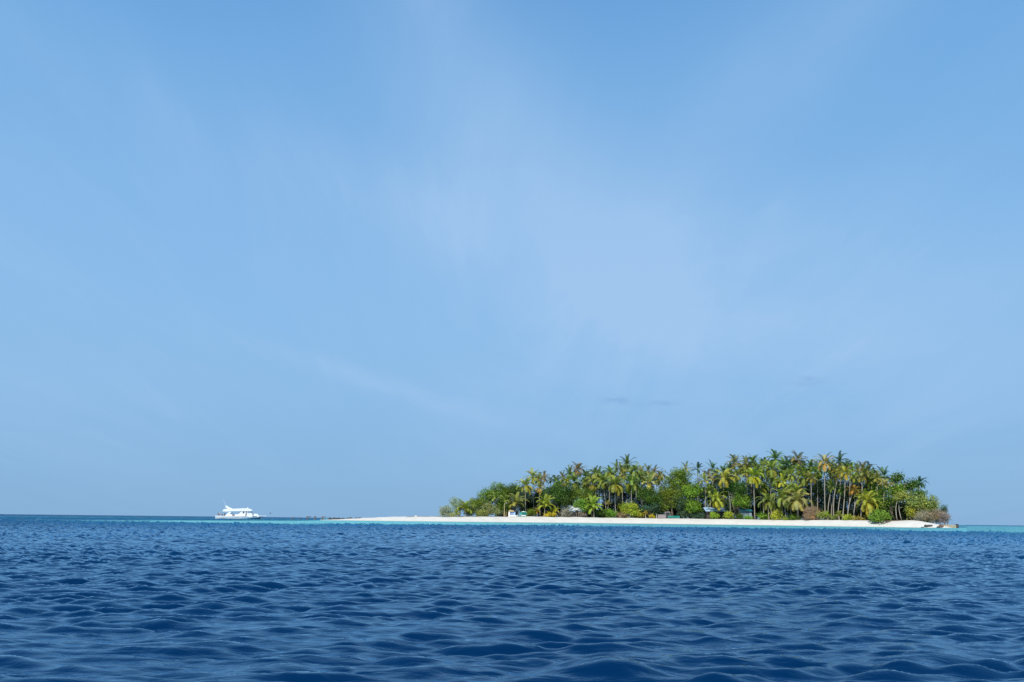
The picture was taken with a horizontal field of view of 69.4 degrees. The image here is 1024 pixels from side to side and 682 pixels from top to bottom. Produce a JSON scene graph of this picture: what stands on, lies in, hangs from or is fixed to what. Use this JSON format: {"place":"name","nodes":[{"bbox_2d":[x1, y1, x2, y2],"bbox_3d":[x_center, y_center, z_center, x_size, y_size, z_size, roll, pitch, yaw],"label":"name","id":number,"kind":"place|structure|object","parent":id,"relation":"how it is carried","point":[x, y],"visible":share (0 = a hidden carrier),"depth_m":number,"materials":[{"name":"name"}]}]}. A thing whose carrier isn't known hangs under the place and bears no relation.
{"place":"outdoors","nodes":[
{"label":"outdoors","id":0,"kind":"place"},
{"bbox_2d":[0,514,1023,681],"bbox_3d":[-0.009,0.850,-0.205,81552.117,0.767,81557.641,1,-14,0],"label":"sea","id":1,"kind":"structure","parent":0,"point":[105,598],"depth_m":8.70,"materials":[{"name":"liquid"}]},
{"bbox_2d":[215,502,262,518],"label":"motor yacht","id":2,"kind":"object","parent":1,"relation":"on","point":[243,515],"visible":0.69,"depth_m":293.21,"materials":[{"name":"white paint"}]},
{"bbox_2d":[0,0,1023,524],"label":"sky","id":3,"kind":"structure","parent":0,"point":[280,258],"materials":[{"name":"blue"}]},
{"bbox_2d":[332,516,949,527],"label":"beach","id":4,"kind":"structure","parent":0,"point":[844,523],"depth_m":283.01,"materials":[{"name":"white sand"}]},
{"bbox_2d":[438,504,454,516],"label":"shrub","id":5,"kind":"object","parent":4,"relation":"on","point":[442,511],"visible":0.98,"depth_m":292.45,"materials":[{"name":"green plant"}]},
{"bbox_2d":[449,497,464,514],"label":"broadleaf tree","id":6,"kind":"object","parent":4,"relation":"on","point":[457,503],"visible":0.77,"depth_m":296.46,"materials":[{"name":"green plant"}]},
{"bbox_2d":[457,500,475,516],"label":"coconut palm","id":7,"kind":"object","parent":4,"relation":"on","point":[466,507],"visible":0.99,"depth_m":294.55,"materials":[{"name":"green plant"}]},
{"bbox_2d":[469,496,485,514],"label":"broadleaf tree","id":8,"kind":"object","parent":4,"relation":"on","point":[477,501],"visible":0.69,"depth_m":300.74,"materials":[{"name":"green plant"}]},
{"bbox_2d":[477,486,494,503],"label":"broadleaf tree","id":9,"kind":"object","parent":4,"relation":"on","point":[487,492],"visible":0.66,"depth_m":308.87,"materials":[{"name":"green plant"}]},
{"bbox_2d":[479,502,501,516],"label":"shrub","id":10,"kind":"object","parent":4,"relation":"on","point":[487,506],"visible":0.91,"depth_m":298.24,"materials":[{"name":"green plant"}]},
{"bbox_2d":[484,481,509,514],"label":"broadleaf tree","id":11,"kind":"object","parent":4,"relation":"on","point":[497,488],"visible":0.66,"depth_m":317.23,"materials":[{"name":"green plant"}]},
{"bbox_2d":[496,499,511,516],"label":"broadleaf tree","id":12,"kind":"object","parent":4,"relation":"on","point":[500,504],"visible":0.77,"depth_m":303.82,"materials":[{"name":"green plant"}]},
{"bbox_2d":[503,482,521,507],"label":"broadleaf tree","id":13,"kind":"object","parent":4,"relation":"on","point":[512,489],"visible":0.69,"depth_m":320.26,"materials":[{"name":"green plant"}]},
{"bbox_2d":[505,492,529,510],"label":"coconut palm","id":14,"kind":"object","parent":4,"relation":"on","point":[515,501],"visible":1,"depth_m":302.62,"materials":[{"name":"green plant"}]},
{"bbox_2d":[514,477,533,515],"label":"coconut palm","id":15,"kind":"object","parent":4,"relation":"on","point":[526,487],"visible":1,"depth_m":308.60,"materials":[{"name":"green plant"}]},
{"bbox_2d":[511,486,537,510],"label":"broadleaf tree","id":16,"kind":"object","parent":4,"relation":"on","point":[529,497],"visible":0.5,"depth_m":318.50,"materials":[{"name":"green plant"}]},
{"bbox_2d":[523,467,542,515],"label":"coconut palm","id":17,"kind":"object","parent":4,"relation":"on","point":[533,475],"visible":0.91,"depth_m":316.37,"materials":[{"name":"green plant"}]},
{"bbox_2d":[535,494,554,512],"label":"coconut palm","id":18,"kind":"object","parent":4,"relation":"on","point":[546,499],"visible":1,"depth_m":303.77,"materials":[{"name":"green plant"}]},
{"bbox_2d":[538,481,574,516],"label":"broadleaf tree","id":19,"kind":"object","parent":4,"relation":"on","point":[558,492],"visible":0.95,"depth_m":308.99,"materials":[{"name":"green plant"}]},
{"bbox_2d":[560,505,583,516],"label":"house","id":20,"kind":"structure","parent":4,"relation":"on","point":[572,508],"depth_m":310.59,"materials":[{"name":"grey wood"}]},
{"bbox_2d":[561,471,583,502],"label":"coconut palm","id":21,"kind":"object","parent":4,"relation":"on","point":[574,478],"visible":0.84,"depth_m":315.62,"materials":[{"name":"green plant"}]},
{"bbox_2d":[569,461,585,500],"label":"coconut palm","id":22,"kind":"object","parent":4,"relation":"on","point":[576,468],"visible":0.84,"depth_m":326.82,"materials":[{"name":"green plant"}]},
{"bbox_2d":[566,486,589,506],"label":"broadleaf tree","id":23,"kind":"object","parent":4,"relation":"on","point":[575,494],"visible":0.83,"depth_m":311.34,"materials":[{"name":"green plant"}]},
{"bbox_2d":[572,496,590,512],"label":"shrub","id":24,"kind":"object","parent":4,"relation":"on","point":[581,504],"visible":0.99,"depth_m":304.09,"materials":[{"name":"green plant"}]},
{"bbox_2d":[582,474,600,515],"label":"coconut palm","id":25,"kind":"object","parent":4,"relation":"on","point":[590,487],"visible":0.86,"depth_m":314.08,"materials":[{"name":"green plant"}]},
{"bbox_2d":[585,495,602,516],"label":"coconut palm","id":26,"kind":"object","parent":4,"relation":"on","point":[593,502],"visible":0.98,"depth_m":304.63,"materials":[{"name":"green plant"}]},
{"bbox_2d":[592,471,612,508],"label":"coconut palm","id":27,"kind":"object","parent":4,"relation":"on","point":[601,478],"visible":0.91,"depth_m":311.97,"materials":[{"name":"green plant"}]},
{"bbox_2d":[597,480,615,508],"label":"broadleaf tree","id":28,"kind":"object","parent":4,"relation":"on","point":[606,497],"visible":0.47,"depth_m":330.23,"materials":[{"name":"green plant"}]},
{"bbox_2d":[600,465,616,502],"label":"coconut palm","id":29,"kind":"object","parent":4,"relation":"on","point":[609,468],"visible":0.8,"depth_m":326.81,"materials":[{"name":"green plant"}]},
{"bbox_2d":[601,473,627,517],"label":"coconut palm","id":30,"kind":"object","parent":4,"relation":"on","point":[618,488],"visible":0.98,"depth_m":308.02,"materials":[{"name":"green plant"}]},
{"bbox_2d":[610,480,630,504],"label":"broadleaf tree","id":31,"kind":"object","parent":4,"relation":"on","point":[615,495],"visible":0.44,"depth_m":328.77,"materials":[{"name":"green plant"}]},
{"bbox_2d":[614,465,627,503],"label":"coconut palm","id":32,"kind":"object","parent":4,"relation":"on","point":[623,470],"visible":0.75,"depth_m":321.52,"materials":[{"name":"green plant"}]},
{"bbox_2d":[617,454,637,502],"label":"coconut palm","id":33,"kind":"object","parent":4,"relation":"on","point":[626,461],"visible":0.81,"depth_m":328.43,"materials":[{"name":"green plant"}]},
{"bbox_2d":[617,501,639,517],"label":"shrub","id":34,"kind":"object","parent":4,"relation":"on","point":[631,510],"visible":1,"depth_m":302.20,"materials":[{"name":"green plant"}]},
{"bbox_2d":[619,473,644,517],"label":"coconut palm","id":35,"kind":"object","parent":4,"relation":"on","point":[630,487],"visible":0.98,"depth_m":307.92,"materials":[{"name":"green plant"}]},
{"bbox_2d":[625,474,644,517],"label":"broadleaf tree","id":36,"kind":"object","parent":4,"relation":"on","point":[634,498],"visible":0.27,"depth_m":327.21,"materials":[{"name":"green plant"}]},
{"bbox_2d":[626,462,644,499],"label":"coconut palm","id":37,"kind":"object","parent":4,"relation":"on","point":[635,469],"visible":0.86,"depth_m":318.61,"materials":[{"name":"green plant"}]},
{"bbox_2d":[637,471,661,504],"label":"coconut palm","id":38,"kind":"object","parent":4,"relation":"on","point":[649,478],"visible":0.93,"depth_m":309.07,"materials":[{"name":"green plant"}]},
{"bbox_2d":[635,484,665,517],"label":"broadleaf tree","id":39,"kind":"object","parent":4,"relation":"on","point":[653,496],"visible":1,"depth_m":304.12,"materials":[{"name":"green plant"}]},
{"bbox_2d":[638,501,663,514],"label":"shrub","id":40,"kind":"object","parent":4,"relation":"on","point":[658,510],"visible":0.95,"depth_m":304.23,"materials":[{"name":"green plant"}]},
{"bbox_2d":[656,483,684,516],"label":"broadleaf tree","id":41,"kind":"object","parent":4,"relation":"on","point":[667,496],"visible":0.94,"depth_m":302.77,"materials":[{"name":"green plant"}]},
{"bbox_2d":[662,466,694,517],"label":"broadleaf tree","id":42,"kind":"object","parent":4,"relation":"on","point":[678,478],"visible":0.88,"depth_m":306.28,"materials":[{"name":"green plant"}]},
{"bbox_2d":[673,495,691,517],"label":"broadleaf tree","id":43,"kind":"object","parent":4,"relation":"on","point":[682,506],"visible":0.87,"depth_m":300.04,"materials":[{"name":"green plant"}]},
{"bbox_2d":[676,481,702,518],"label":"broadleaf tree","id":44,"kind":"object","parent":4,"relation":"on","point":[692,491],"visible":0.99,"depth_m":301.08,"materials":[{"name":"green plant"}]},
{"bbox_2d":[679,497,703,518],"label":"broadleaf tree","id":45,"kind":"object","parent":4,"relation":"on","point":[694,506],"visible":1,"depth_m":297.02,"materials":[{"name":"green plant"}]},
{"bbox_2d":[695,471,712,506],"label":"coconut palm","id":46,"kind":"object","parent":4,"relation":"on","point":[704,478],"visible":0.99,"depth_m":302.39,"materials":[{"name":"green plant"}]},
{"bbox_2d":[698,485,717,506],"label":"broadleaf tree","id":47,"kind":"object","parent":4,"relation":"on","point":[702,496],"visible":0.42,"depth_m":305.99,"materials":[{"name":"green plant"}]},
{"bbox_2d":[702,507,727,518],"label":"house","id":48,"kind":"structure","parent":4,"relation":"on","point":[708,512],"depth_m":293.11,"materials":[{"name":"white wood"}]},
{"bbox_2d":[704,472,725,504],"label":"broadleaf tree","id":49,"kind":"object","parent":4,"relation":"on","point":[715,481],"visible":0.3,"depth_m":315.35,"materials":[{"name":"green plant"}]},
{"bbox_2d":[706,489,728,518],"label":"coconut palm","id":50,"kind":"object","parent":4,"relation":"on","point":[716,502],"visible":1,"depth_m":289.56,"materials":[{"name":"green plant"}]},
{"bbox_2d":[712,468,736,510],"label":"coconut palm","id":51,"kind":"object","parent":4,"relation":"on","point":[725,480],"visible":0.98,"depth_m":290.77,"materials":[{"name":"green plant"}]},
{"bbox_2d":[725,454,743,518],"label":"coconut palm","id":52,"kind":"object","parent":4,"relation":"on","point":[734,463],"visible":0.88,"depth_m":308.81,"materials":[{"name":"green plant"}]},
{"bbox_2d":[725,478,749,518],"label":"broadleaf tree","id":53,"kind":"object","parent":4,"relation":"on","point":[737,487],"visible":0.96,"depth_m":289.09,"materials":[{"name":"green plant"}]},
{"bbox_2d":[729,466,745,509],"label":"coconut palm","id":54,"kind":"object","parent":4,"relation":"on","point":[735,473],"visible":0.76,"depth_m":297.20,"materials":[{"name":"green plant"}]},
{"bbox_2d":[730,492,753,513],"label":"broadleaf tree","id":55,"kind":"object","parent":4,"relation":"on","point":[744,501],"visible":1,"depth_m":284.43,"materials":[{"name":"green plant"}]},
{"bbox_2d":[739,455,754,493],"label":"coconut palm","id":56,"kind":"object","parent":4,"relation":"on","point":[744,460],"visible":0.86,"depth_m":303.49,"materials":[{"name":"green plant"}]},
{"bbox_2d":[739,464,765,519],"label":"coconut palm","id":57,"kind":"object","parent":4,"relation":"on","point":[753,478],"visible":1,"depth_m":282.64,"materials":[{"name":"green plant"}]},
{"bbox_2d":[742,479,762,504],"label":"broadleaf tree","id":58,"kind":"object","parent":4,"relation":"on","point":[754,491],"visible":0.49,"depth_m":303.41,"materials":[{"name":"green plant"}]},
{"bbox_2d":[747,500,767,518],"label":"shrub","id":59,"kind":"object","parent":4,"relation":"on","point":[752,508],"visible":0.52,"depth_m":291.57,"materials":[{"name":"green plant"}]},
{"bbox_2d":[754,481,769,512],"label":"coconut palm","id":60,"kind":"object","parent":4,"relation":"on","point":[761,489],"visible":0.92,"depth_m":286.03,"materials":[{"name":"green plant"}]},
{"bbox_2d":[756,493,778,519],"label":"coconut palm","id":61,"kind":"object","parent":4,"relation":"on","point":[771,504],"visible":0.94,"depth_m":274.21,"materials":[{"name":"green plant"}]},
{"bbox_2d":[760,460,782,518],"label":"coconut palm","id":62,"kind":"object","parent":4,"relation":"on","point":[773,472],"visible":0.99,"depth_m":285.23,"materials":[{"name":"green plant"}]},
{"bbox_2d":[764,475,784,503],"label":"broadleaf tree","id":63,"kind":"object","parent":4,"relation":"on","point":[772,490],"visible":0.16,"depth_m":297.01,"materials":[{"name":"green plant"}]},
{"bbox_2d":[764,449,785,465],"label":"coconut palm","id":64,"kind":"object","parent":4,"relation":"on","point":[775,454],"visible":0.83,"depth_m":296.54,"materials":[{"name":"green plant"}]},
{"bbox_2d":[768,508,784,519],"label":"shrub","id":65,"kind":"object","parent":4,"relation":"on","point":[776,514],"visible":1,"depth_m":269.93,"materials":[{"name":"green plant"}]},
{"bbox_2d":[772,473,790,519],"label":"coconut palm","id":66,"kind":"object","parent":4,"relation":"on","point":[783,482],"visible":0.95,"depth_m":275.30,"materials":[{"name":"green plant"}]},
{"bbox_2d":[770,486,795,515],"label":"coconut palm","id":67,"kind":"object","parent":4,"relation":"on","point":[782,494],"visible":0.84,"depth_m":269.32,"materials":[{"name":"green plant"}]},
{"bbox_2d":[778,456,795,472],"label":"coconut palm","id":68,"kind":"object","parent":4,"relation":"on","point":[787,463],"visible":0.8,"depth_m":285.97,"materials":[{"name":"green plant"}]},
{"bbox_2d":[784,467,797,513],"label":"coconut palm","id":69,"kind":"object","parent":4,"relation":"on","point":[791,478],"visible":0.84,"depth_m":278.25,"materials":[{"name":"green plant"}]},
{"bbox_2d":[785,450,807,480],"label":"coconut palm","id":70,"kind":"object","parent":4,"relation":"on","point":[797,460],"visible":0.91,"depth_m":284.73,"materials":[{"name":"green plant"}]},
{"bbox_2d":[783,488,813,519],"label":"coconut palm","id":71,"kind":"object","parent":4,"relation":"on","point":[798,503],"visible":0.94,"depth_m":261.69,"materials":[{"name":"green plant"}]},
{"bbox_2d":[793,467,814,519],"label":"coconut palm","id":72,"kind":"object","parent":4,"relation":"on","point":[803,481],"visible":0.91,"depth_m":268.66,"materials":[{"name":"green plant"}]},
{"bbox_2d":[792,476,815,502],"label":"broadleaf tree","id":73,"kind":"object","parent":4,"relation":"on","point":[805,495],"visible":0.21,"depth_m":284.56,"materials":[{"name":"green plant"}]},
{"bbox_2d":[804,471,818,506],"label":"coconut palm","id":74,"kind":"object","parent":4,"relation":"on","point":[811,480],"visible":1,"depth_m":264.13,"materials":[{"name":"green plant"}]},
{"bbox_2d":[802,505,821,519],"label":"shrub","id":75,"kind":"object","parent":4,"relation":"on","point":[810,513],"visible":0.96,"depth_m":254.11,"materials":[{"name":"brown plant"}]},
{"bbox_2d":[806,476,826,505],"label":"broadleaf tree","id":76,"kind":"object","parent":4,"relation":"on","point":[813,496],"visible":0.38,"depth_m":279.45,"materials":[{"name":"green plant"}]},
{"bbox_2d":[807,464,825,518],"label":"coconut palm","id":77,"kind":"object","parent":4,"relation":"on","point":[819,473],"visible":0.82,"depth_m":265.86,"materials":[{"name":"green plant"}]},
{"bbox_2d":[812,470,832,519],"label":"broadleaf tree","id":78,"kind":"object","parent":4,"relation":"on","point":[820,488],"visible":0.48,"depth_m":275.32,"materials":[{"name":"green plant"}]},
{"bbox_2d":[812,453,837,519],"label":"coconut palm","id":79,"kind":"object","parent":4,"relation":"on","point":[821,464],"visible":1,"depth_m":257.12,"materials":[{"name":"green plant"}]},
{"bbox_2d":[819,499,842,519],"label":"shrub","id":80,"kind":"object","parent":4,"relation":"on","point":[826,506],"visible":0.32,"depth_m":260.50,"materials":[{"name":"green plant"}]},
{"bbox_2d":[823,477,847,506],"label":"broadleaf tree","id":81,"kind":"object","parent":4,"relation":"on","point":[835,499],"visible":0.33,"depth_m":270.66,"materials":[{"name":"green plant"}]},
{"bbox_2d":[830,464,847,519],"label":"coconut palm","id":82,"kind":"object","parent":4,"relation":"on","point":[837,477],"visible":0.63,"depth_m":253.29,"materials":[{"name":"green plant"}]},
{"bbox_2d":[829,450,849,506],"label":"coconut palm","id":83,"kind":"object","parent":4,"relation":"on","point":[839,460],"visible":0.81,"depth_m":263.97,"materials":[{"name":"green plant"}]},
{"bbox_2d":[832,503,852,519],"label":"shrub","id":84,"kind":"object","parent":4,"relation":"on","point":[841,509],"visible":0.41,"depth_m":256.60,"materials":[{"name":"green plant"}]},
{"bbox_2d":[835,479,853,507],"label":"broadleaf tree","id":85,"kind":"object","parent":4,"relation":"on","point":[842,499],"visible":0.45,"depth_m":265.88,"materials":[{"name":"green plant"}]},
{"bbox_2d":[834,463,857,518],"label":"coconut palm","id":86,"kind":"object","parent":4,"relation":"on","point":[844,470],"visible":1,"depth_m":247.20,"materials":[{"name":"green plant"}]},
{"bbox_2d":[844,485,860,513],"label":"coconut palm","id":87,"kind":"object","parent":4,"relation":"on","point":[852,491],"visible":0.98,"depth_m":243.62,"materials":[{"name":"brown plant"}]},
{"bbox_2d":[843,475,867,506],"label":"broadleaf tree","id":88,"kind":"object","parent":4,"relation":"on","point":[859,485],"visible":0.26,"depth_m":263.35,"materials":[{"name":"green plant"}]},
{"bbox_2d":[851,464,873,517],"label":"coconut palm","id":89,"kind":"object","parent":4,"relation":"on","point":[863,471],"visible":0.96,"depth_m":246.51,"materials":[{"name":"green plant"}]},
{"bbox_2d":[853,489,881,515],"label":"coconut palm","id":90,"kind":"object","parent":4,"relation":"on","point":[866,506],"visible":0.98,"depth_m":235.47,"materials":[{"name":"green plant"}]},
{"bbox_2d":[860,494,891,512],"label":"broadleaf tree","id":91,"kind":"object","parent":4,"relation":"on","point":[880,498],"visible":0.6,"depth_m":237.07,"materials":[{"name":"green plant"}]},
{"bbox_2d":[866,482,889,498],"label":"broadleaf tree","id":92,"kind":"object","parent":4,"relation":"on","point":[873,489],"visible":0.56,"depth_m":243.24,"materials":[{"name":"green plant"}]},
{"bbox_2d":[866,507,893,521],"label":"shrub","id":93,"kind":"object","parent":4,"relation":"on","point":[878,516],"visible":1,"depth_m":226.55,"materials":[{"name":"green plant"}]},
{"bbox_2d":[874,466,891,491],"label":"coconut palm","id":94,"kind":"object","parent":4,"relation":"on","point":[884,472],"visible":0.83,"depth_m":244.87,"materials":[{"name":"green plant"}]},
{"bbox_2d":[876,481,909,519],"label":"broadleaf tree","id":95,"kind":"object","parent":4,"relation":"on","point":[894,488],"visible":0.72,"depth_m":235.98,"materials":[{"name":"green plant"}]},
{"bbox_2d":[884,493,905,519],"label":"broadleaf tree","id":96,"kind":"object","parent":4,"relation":"on","point":[893,503],"visible":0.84,"depth_m":234.20,"materials":[{"name":"green plant"}]},
{"bbox_2d":[890,470,906,501],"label":"broadleaf tree","id":97,"kind":"object","parent":4,"relation":"on","point":[898,477],"visible":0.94,"depth_m":241.63,"materials":[{"name":"green plant"}]},
{"bbox_2d":[890,502,915,519],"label":"shrub","id":98,"kind":"object","parent":4,"relation":"on","point":[904,516],"visible":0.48,"depth_m":232.58,"materials":[{"name":"green plant"}]},
{"bbox_2d":[889,488,917,519],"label":"broadleaf tree","id":99,"kind":"object","parent":4,"relation":"on","point":[900,496],"visible":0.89,"depth_m":230.21,"materials":[{"name":"green plant"}]},
{"bbox_2d":[901,474,919,519],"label":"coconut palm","id":100,"kind":"object","parent":4,"relation":"on","point":[913,483],"visible":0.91,"depth_m":238.53,"materials":[{"name":"green plant"}]},
{"bbox_2d":[903,493,931,520],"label":"broadleaf tree","id":101,"kind":"object","parent":4,"relation":"on","point":[919,499],"visible":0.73,"depth_m":226.62,"materials":[{"name":"green plant"}]},
{"bbox_2d":[910,486,930,520],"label":"broadleaf tree","id":102,"kind":"object","parent":4,"relation":"on","point":[919,493],"visible":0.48,"depth_m":234.58,"materials":[{"name":"green plant"}]},
{"bbox_2d":[912,508,933,522],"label":"shrub","id":103,"kind":"object","parent":4,"relation":"on","point":[921,516],"visible":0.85,"depth_m":221.57,"materials":[{"name":"brown plant"}]},
{"bbox_2d":[918,494,941,523],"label":"broadleaf tree","id":104,"kind":"object","parent":4,"relation":"on","point":[932,504],"visible":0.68,"depth_m":223.95,"materials":[{"name":"green plant"}]},
{"bbox_2d":[925,508,948,523],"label":"shrub","id":105,"kind":"object","parent":4,"relation":"on","point":[935,515],"visible":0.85,"depth_m":218.84,"materials":[{"name":"brown plant"}]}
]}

